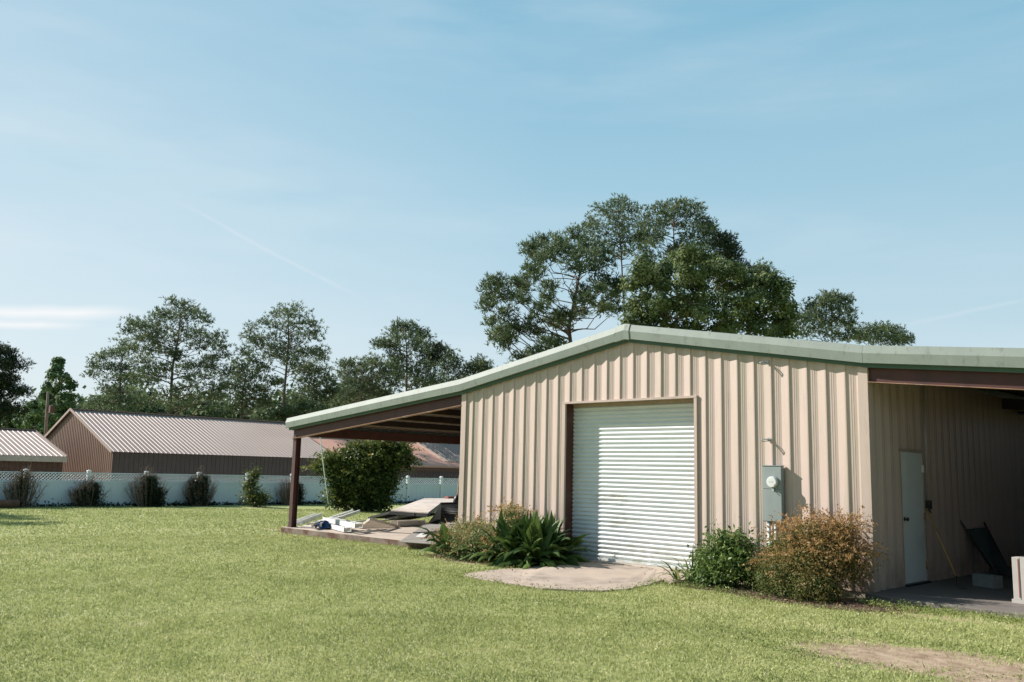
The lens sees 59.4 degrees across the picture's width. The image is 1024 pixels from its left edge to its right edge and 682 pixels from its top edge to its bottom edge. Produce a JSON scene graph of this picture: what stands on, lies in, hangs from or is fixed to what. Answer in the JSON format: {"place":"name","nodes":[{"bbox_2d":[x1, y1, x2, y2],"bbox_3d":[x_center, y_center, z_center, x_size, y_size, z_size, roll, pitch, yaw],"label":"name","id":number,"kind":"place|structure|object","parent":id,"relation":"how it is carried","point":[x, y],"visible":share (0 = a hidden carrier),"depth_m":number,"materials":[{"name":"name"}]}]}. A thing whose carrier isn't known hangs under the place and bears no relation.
{"place":"outdoors","nodes":[
{"label":"outdoors","id":0,"kind":"place"},
{"bbox_2d":[281,522,457,550],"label":"shed floor","id":1,"kind":"structure","parent":0,"point":[393,536],"depth_m":22.18,"materials":[{"name":"concrete"}]},
{"bbox_2d":[327,523,351,531],"bbox_3d":[-4.576,4.798,23.227,0.200,0.115,2.339,5,-9,-26],"label":"gutter length","id":2,"kind":"object","parent":1,"relation":"on","point":[342,528],"visible":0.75,"depth_m":22.55,"materials":[{"name":"white metal"}]},
{"bbox_2d":[312,520,330,528],"bbox_3d":[-4.907,4.772,23.362,0.600,0.211,0.420,-7,-12,44],"label":"blue cloth","id":3,"kind":"object","parent":2,"relation":"on","point":[326,524],"visible":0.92,"depth_m":23.24,"materials":[{"name":"blue fabric"}]},
{"bbox_2d":[323,517,362,527],"bbox_3d":[-4.404,4.702,23.280,0.220,0.130,2.475,6,-10,-30],"label":"gutter length","id":4,"kind":"object","parent":2,"relation":"on","point":[352,524],"visible":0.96,"depth_m":22.94,"materials":[{"name":"white metal"}]},
{"bbox_2d":[311,510,359,526],"bbox_3d":[-5.023,5.095,25.966,0.265,0.190,5.767,1,-8,0],"label":"slotted rail","id":5,"kind":"object","parent":4,"relation":"on","point":[346,514],"visible":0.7,"depth_m":26.56,"materials":[{"name":"white metal"}]},
{"bbox_2d":[351,529,386,533],"bbox_3d":[-3.653,4.771,22.547,0.542,0.055,1.990,-2,-9,20],"label":"metal strip","id":6,"kind":"object","parent":1,"relation":"on","point":[360,531],"visible":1,"depth_m":22.46,"materials":[{"name":"silver metal"}]},
{"bbox_2d":[363,518,399,527],"bbox_3d":[-3.699,4.835,23.943,0.773,0.320,1.716,-1,-9,18],"label":"louvre frame","id":7,"kind":"object","parent":1,"relation":"on","point":[372,523],"visible":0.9,"depth_m":23.89,"materials":[{"name":"beige wood"}]},
{"bbox_2d":[390,519,424,525],"bbox_3d":[-2.942,5.143,25.406,0.300,0.140,1.099,-5,-11,38],"label":"gutter length","id":8,"kind":"object","parent":1,"relation":"on","point":[408,522],"visible":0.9,"depth_m":25.27,"materials":[{"name":"beige metal"}]},
{"bbox_2d":[399,524,450,543],"bbox_3d":[-1.963,4.808,22.600,1.033,0.068,6.852,1,-8,0],"label":"grey board","id":9,"kind":"object","parent":1,"relation":"on","point":[411,538],"visible":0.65,"depth_m":21.45,"materials":[{"name":"grey wood"}]},
{"bbox_2d":[416,532,427,536],"bbox_3d":[-2.142,4.644,21.558,0.221,0.030,1.797,1,-8,-1],"label":"torn sheet","id":10,"kind":"object","parent":9,"relation":"on","point":[420,535],"visible":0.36,"depth_m":21.20,"materials":[{"name":"white paper"}]},
{"bbox_2d":[428,502,457,524],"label":"skate ramp","id":11,"kind":"structure","parent":1,"relation":"on","point":[446,511],"depth_m":26.70,"materials":[{"name":"black wood"}]},
{"bbox_2d":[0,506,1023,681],"bbox_3d":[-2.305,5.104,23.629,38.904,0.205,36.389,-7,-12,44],"label":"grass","id":12,"kind":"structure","parent":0,"point":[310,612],"depth_m":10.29,"materials":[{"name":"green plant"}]},
{"bbox_2d":[0,503,1023,681],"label":"ground","id":13,"kind":"structure","parent":0,"point":[939,661],"depth_m":9.78,"materials":[{"name":"green plant"}]},
{"bbox_2d":[0,500,19,507],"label":"log","id":14,"kind":"object","parent":13,"relation":"on","point":[9,503],"visible":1,"depth_m":33.54,"materials":[{"name":"brown wood"}]},
{"bbox_2d":[0,341,36,423],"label":"pine tree","id":15,"kind":"object","parent":13,"relation":"on","point":[10,365],"visible":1,"depth_m":77.54,"materials":[{"name":"green plant"}]},
{"bbox_2d":[1,407,39,429],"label":"tree","id":16,"kind":"object","parent":13,"relation":"on","point":[17,415],"visible":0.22,"depth_m":84.47,"materials":[{"name":"green plant"}]},
{"bbox_2d":[0,462,49,507],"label":"shrub","id":17,"kind":"object","parent":13,"relation":"on","point":[21,493],"visible":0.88,"depth_m":34.32,"materials":[{"name":"green plant"}]},
{"bbox_2d":[0,428,67,479],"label":"barn","id":18,"kind":"structure","parent":13,"relation":"on","point":[20,449],"depth_m":41.45,"materials":[{"name":"white metal"}]},
{"bbox_2d":[11,356,79,432],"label":"conical tree","id":19,"kind":"object","parent":13,"relation":"on","point":[61,402],"visible":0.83,"depth_m":65.01,"materials":[{"name":"green plant"}]},
{"bbox_2d":[44,392,54,434],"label":"utility pole","id":20,"kind":"object","parent":13,"relation":"on","point":[50,409],"visible":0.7,"depth_m":51.93,"materials":[{"name":"brown wood"}]},
{"bbox_2d":[66,476,111,506],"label":"shrub","id":21,"kind":"object","parent":13,"relation":"on","point":[84,495],"visible":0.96,"depth_m":35.97,"materials":[{"name":"green plant"}]},
{"bbox_2d":[79,335,150,413],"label":"pine tree","id":22,"kind":"object","parent":13,"relation":"on","point":[110,391],"visible":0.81,"depth_m":73.81,"materials":[{"name":"green plant"}]},
{"bbox_2d":[125,466,171,506],"bbox_3d":[-15.295,6.166,37.965,1.236,1.822,1.989,-7,-12,44],"label":"shrub","id":23,"kind":"object","parent":13,"relation":"on","point":[150,493],"visible":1,"depth_m":37.69,"materials":[{"name":"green plant"}]},
{"bbox_2d":[115,294,241,415],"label":"pine tree","id":24,"kind":"object","parent":13,"relation":"on","point":[154,341],"visible":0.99,"depth_m":62.47,"materials":[{"name":"green plant"}]},
{"bbox_2d":[44,408,329,482],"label":"metal barn","id":25,"kind":"structure","parent":13,"relation":"on","point":[100,441],"depth_m":46.23,"materials":[{"name":"grey metal"}]},
{"bbox_2d":[182,466,217,505],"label":"shrub","id":26,"kind":"object","parent":13,"relation":"on","point":[197,490],"visible":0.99,"depth_m":39.28,"materials":[{"name":"green plant"}]},
{"bbox_2d":[0,372,431,435],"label":"distant wood","id":27,"kind":"object","parent":13,"relation":"on","point":[214,409],"visible":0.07,"depth_m":87.61,"materials":[{"name":"green plant"}]},
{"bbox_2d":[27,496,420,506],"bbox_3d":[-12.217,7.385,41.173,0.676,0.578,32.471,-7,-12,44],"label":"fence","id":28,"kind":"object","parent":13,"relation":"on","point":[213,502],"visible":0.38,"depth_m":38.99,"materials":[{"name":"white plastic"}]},
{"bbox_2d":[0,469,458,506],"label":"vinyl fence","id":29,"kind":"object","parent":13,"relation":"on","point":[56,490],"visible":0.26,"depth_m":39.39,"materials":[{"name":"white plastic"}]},
{"bbox_2d":[235,461,273,506],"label":"shrub","id":30,"kind":"object","parent":13,"relation":"on","point":[252,496],"visible":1,"depth_m":39.38,"materials":[{"name":"green plant"}]},
{"bbox_2d":[220,350,291,418],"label":"pine tree","id":31,"kind":"object","parent":13,"relation":"on","point":[249,402],"visible":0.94,"depth_m":76.53,"materials":[{"name":"green plant"}]},
{"bbox_2d":[233,300,330,422],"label":"pine tree","id":32,"kind":"object","parent":13,"relation":"on","point":[319,352],"visible":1,"depth_m":59.88,"materials":[{"name":"green plant"}]},
{"bbox_2d":[274,476,306,504],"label":"shrub","id":33,"kind":"object","parent":13,"relation":"on","point":[301,498],"visible":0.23,"depth_m":42.46,"materials":[{"name":"green plant"}]},
{"bbox_2d":[269,399,330,421],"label":"young tree","id":34,"kind":"object","parent":13,"relation":"on","point":[296,410],"visible":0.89,"depth_m":59.54,"materials":[{"name":"green plant"}]},
{"bbox_2d":[297,513,321,523],"bbox_3d":[-5.890,5.155,26.106,0.200,0.180,2.921,2,-8,-1],"label":"gutter length","id":35,"kind":"object","parent":13,"relation":"on","point":[307,519],"visible":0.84,"depth_m":25.76,"materials":[{"name":"white metal"}]},
{"bbox_2d":[284,357,346,412],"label":"pine tree","id":36,"kind":"object","parent":13,"relation":"on","point":[315,394],"visible":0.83,"depth_m":66.28,"materials":[{"name":"green plant"}]},
{"bbox_2d":[320,437,328,503],"bbox_3d":[-7.606,5.121,36.300,0.059,2.943,1.877,1,-8,4],"label":"pale pole","id":37,"kind":"object","parent":13,"relation":"on","point":[323,469],"visible":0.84,"depth_m":36.28,"materials":[{"name":"white metal"}]},
{"bbox_2d":[300,439,427,511],"bbox_3d":[-6.304,5.344,37.477,4.410,3.820,3.902,-7,-12,44],"label":"shrub","id":38,"kind":"object","parent":13,"relation":"on","point":[363,477],"visible":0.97,"depth_m":37.05,"materials":[{"name":"green plant"}]},
{"bbox_2d":[331,351,405,405],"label":"pine tree","id":39,"kind":"object","parent":13,"relation":"on","point":[356,393],"visible":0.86,"depth_m":70.61,"materials":[{"name":"green plant"}]},
{"bbox_2d":[311,437,459,483],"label":"red roof shed","id":40,"kind":"structure","parent":13,"relation":"on","point":[436,466],"depth_m":54.92,"materials":[{"name":"metal"}]},
{"bbox_2d":[368,317,449,391],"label":"pine tree","id":41,"kind":"object","parent":13,"relation":"on","point":[402,357],"visible":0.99,"depth_m":62.07,"materials":[{"name":"green plant"}]},
{"bbox_2d":[368,498,452,519],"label":"plywood deck","id":42,"kind":"structure","parent":13,"relation":"on","point":[419,509],"depth_m":27.67,"materials":[{"name":"beige wood"}]},
{"bbox_2d":[415,339,450,443],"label":"pine tree","id":43,"kind":"object","parent":13,"relation":"on","point":[438,351],"visible":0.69,"depth_m":65.73,"materials":[{"name":"green plant"}]},
{"bbox_2d":[421,443,459,461],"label":"tall barn","id":44,"kind":"structure","parent":13,"relation":"on","point":[449,452],"depth_m":66.26,"materials":[{"name":"grey metal"}]},
{"bbox_2d":[436,343,471,382],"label":"pine tree","id":45,"kind":"object","parent":13,"relation":"on","point":[452,360],"visible":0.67,"depth_m":73.54,"materials":[{"name":"green plant"}]},
{"bbox_2d":[461,352,497,376],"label":"pine tree","id":46,"kind":"object","parent":13,"relation":"on","point":[481,365],"visible":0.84,"depth_m":73.54,"materials":[{"name":"green plant"}]},
{"bbox_2d":[433,554,530,566],"bbox_3d":[-0.443,4.236,17.420,3.438,0.039,1.278,-7,-12,44],"label":"soil bed","id":47,"kind":"object","parent":13,"relation":"on","point":[476,559],"visible":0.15,"depth_m":17.17,"materials":[{"name":"brown soil"}]},
{"bbox_2d":[418,521,491,562],"bbox_3d":[-0.870,3.910,17.648,2.349,0.724,1.595,-7,-12,44],"label":"broadleaf plant","id":48,"kind":"object","parent":47,"relation":"on","point":[443,527],"visible":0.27,"depth_m":17.68,"materials":[{"name":"green plant"}]},
{"bbox_2d":[419,496,539,561],"bbox_3d":[-0.705,3.679,17.615,3.028,1.291,1.741,-7,-12,44],"label":"nandina bush","id":49,"kind":"object","parent":47,"relation":"on","point":[459,539],"visible":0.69,"depth_m":17.31,"materials":[{"name":"green plant"}]},
{"bbox_2d":[455,509,593,568],"bbox_3d":[0.314,3.645,16.779,2.801,1.060,2.291,-7,-12,44],"label":"broadleaf plant","id":50,"kind":"object","parent":47,"relation":"on","point":[531,540],"visible":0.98,"depth_m":16.30,"materials":[{"name":"green plant"}]},
{"bbox_2d":[474,223,628,363],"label":"pine tree","id":51,"kind":"object","parent":13,"relation":"on","point":[577,251],"visible":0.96,"depth_m":44.22,"materials":[{"name":"green plant"}]},
{"bbox_2d":[464,561,690,591],"bbox_3d":[1.008,3.981,14.770,3.154,0.386,3.128,-7,-12,44],"label":"door apron","id":52,"kind":"object","parent":13,"relation":"on","point":[586,575],"depth_m":14.51,"materials":[{"name":"concrete"}]},
{"bbox_2d":[570,192,663,312],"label":"pine tree","id":53,"kind":"object","parent":13,"relation":"on","point":[608,214],"visible":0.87,"depth_m":59.26,"materials":[{"name":"green plant"}]},
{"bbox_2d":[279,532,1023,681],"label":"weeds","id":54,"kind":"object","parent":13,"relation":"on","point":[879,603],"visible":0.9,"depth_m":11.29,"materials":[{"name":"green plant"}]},
{"bbox_2d":[285,324,1023,592],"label":"metal building","id":55,"kind":"structure","parent":13,"relation":"on","point":[634,444],"depth_m":15.69,"materials":[{"name":"paint"}]},
{"bbox_2d":[453,479,458,501],"bbox_3d":[-1.667,4.652,28.403,0.435,1.093,0.278,-7,-12,44],"label":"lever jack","id":56,"kind":"object","parent":55,"relation":"attached to","point":[456,498],"visible":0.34,"depth_m":28.34,"materials":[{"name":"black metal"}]},
{"bbox_2d":[572,399,694,569],"bbox_3d":[2.245,2.563,16.357,2.940,2.909,0.130,-7,-12,44],"label":"roller door","id":57,"kind":"structure","parent":55,"relation":"in","point":[633,488],"depth_m":16.31,"materials":[{"name":"white metal"}]},
{"bbox_2d":[761,465,784,546],"bbox_3d":[4.049,2.898,13.957,0.352,1.915,0.210,-7,-12,44],"label":"electrical box","id":58,"kind":"object","parent":55,"relation":"attached to","point":[772,488],"visible":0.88,"depth_m":14.00,"materials":[{"name":"plastic"}]},
{"bbox_2d":[901,452,927,583],"bbox_3d":[6.307,2.752,14.060,0.105,2.000,0.878,-7,-12,44],"label":"side door","id":59,"kind":"structure","parent":55,"relation":"in","point":[912,468],"depth_m":14.07,"materials":[{"name":"paint"}]},
{"bbox_2d":[923,386,931,513],"bbox_3d":[6.726,1.720,14.581,0.079,2.129,0.129,-7,-12,44],"label":"wall conduit","id":60,"kind":"object","parent":55,"relation":"attached to","point":[928,503],"depth_m":14.57,"materials":[{"name":"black metal"}]},
{"bbox_2d":[417,554,921,617],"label":"leaf litter","id":61,"kind":"object","parent":13,"relation":"on","point":[895,609],"visible":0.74,"depth_m":12.63,"materials":[{"name":"brown plant"}]},
{"bbox_2d":[627,196,720,324],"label":"pine tree","id":62,"kind":"object","parent":13,"relation":"on","point":[707,226],"visible":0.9,"depth_m":56.87,"materials":[{"name":"green plant"}]},
{"bbox_2d":[617,239,800,338],"bbox_3d":[8.684,1.503,38.444,8.829,12.293,6.062,4,-9,-15],"label":"broadleaf tree","id":63,"kind":"object","parent":13,"relation":"on","point":[730,277],"visible":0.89,"depth_m":37.82,"materials":[{"name":"green plant"}]},
{"bbox_2d":[673,583,763,591],"bbox_3d":[3.380,3.788,13.814,2.038,0.038,1.059,-7,-12,44],"label":"soil bed","id":64,"kind":"object","parent":13,"relation":"on","point":[745,589],"visible":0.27,"depth_m":13.66,"materials":[{"name":"brown soil"}]},
{"bbox_2d":[647,543,709,584],"bbox_3d":[2.786,3.541,14.356,1.209,0.663,1.294,-7,-12,44],"label":"strap leaf plant","id":65,"kind":"object","parent":64,"relation":"on","point":[676,575],"visible":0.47,"depth_m":14.31,"materials":[{"name":"green plant"}]},
{"bbox_2d":[674,516,767,589],"bbox_3d":[3.355,3.342,14.044,1.621,1.195,1.269,-7,-12,44],"label":"green bush","id":66,"kind":"object","parent":64,"relation":"on","point":[724,558],"visible":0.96,"depth_m":13.86,"materials":[{"name":"green plant"}]},
{"bbox_2d":[759,527,791,564],"bbox_3d":[4.043,3.331,13.654,0.737,0.981,0.590,-7,-12,44],"label":"green sapling","id":67,"kind":"object","parent":64,"relation":"on","point":[771,543],"visible":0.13,"depth_m":13.69,"materials":[{"name":"green plant"}]},
{"bbox_2d":[705,228,755,269],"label":"pine tree","id":68,"kind":"object","parent":13,"relation":"on","point":[727,242],"visible":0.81,"depth_m":53.41,"materials":[{"name":"green plant"}]},
{"bbox_2d":[749,257,781,328],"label":"pine tree","id":69,"kind":"object","parent":13,"relation":"on","point":[761,267],"visible":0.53,"depth_m":59.97,"materials":[{"name":"green plant"}]},
{"bbox_2d":[723,591,899,611],"bbox_3d":[4.213,3.641,12.720,2.806,0.054,1.343,-7,-12,44],"label":"soil bed","id":70,"kind":"object","parent":13,"relation":"on","point":[839,603],"visible":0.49,"depth_m":12.24,"materials":[{"name":"brown soil"}]},
{"bbox_2d":[739,501,897,604],"bbox_3d":[4.311,3.024,12.920,2.198,1.429,1.592,-7,-12,44],"label":"nandina bush","id":71,"kind":"object","parent":70,"relation":"on","point":[804,567],"visible":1,"depth_m":12.64,"materials":[{"name":"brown plant"}]},
{"bbox_2d":[792,288,865,342],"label":"pine tree","id":72,"kind":"object","parent":13,"relation":"on","point":[837,299],"visible":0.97,"depth_m":57.46,"materials":[{"name":"green plant"}]},
{"bbox_2d":[841,320,915,345],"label":"pine tree","id":73,"kind":"object","parent":13,"relation":"on","point":[894,334],"visible":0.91,"depth_m":62.95,"materials":[{"name":"green plant"}]},
{"bbox_2d":[0,0,1023,410],"label":"sky","id":74,"kind":"structure","parent":0,"point":[367,164],"materials":[{"name":"blue"}]},
{"bbox_2d":[587,559,865,597],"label":"building floor","id":75,"kind":"structure","parent":0,"point":[857,594],"depth_m":15.41,"materials":[{"name":"concrete"}]},
{"bbox_2d":[865,567,1023,618],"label":"carport floor","id":76,"kind":"structure","parent":0,"point":[940,593],"depth_m":12.57,"materials":[{"name":"concrete"}]},
{"bbox_2d":[926,508,965,587],"bbox_3d":[6.737,3.185,13.892,0.180,1.144,0.842,2,-8,-5],"label":"garden hoe","id":77,"kind":"object","parent":76,"relation":"on","point":[944,549],"visible":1,"depth_m":14.00,"materials":[{"name":"brown wood"}]},
{"bbox_2d":[960,520,1012,576],"bbox_3d":[8.498,3.563,15.795,0.848,1.008,1.462,-6,-11,41],"label":"hand truck","id":78,"kind":"object","parent":76,"relation":"on","point":[988,548],"visible":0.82,"depth_m":15.52,"materials":[{"name":"black metal"}]},
{"bbox_2d":[972,573,1002,588],"bbox_3d":[7.256,3.662,13.704,0.188,0.190,0.390,4,-9,-20],"label":"concrete block","id":79,"kind":"object","parent":76,"relation":"on","point":[984,580],"depth_m":13.61,"materials":[{"name":"grey concrete"}]},
{"bbox_2d":[1012,556,1023,603],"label":"board stack","id":80,"kind":"object","parent":76,"relation":"on","point":[1018,573],"visible":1,"depth_m":12.00,"materials":[{"name":"white wood"}]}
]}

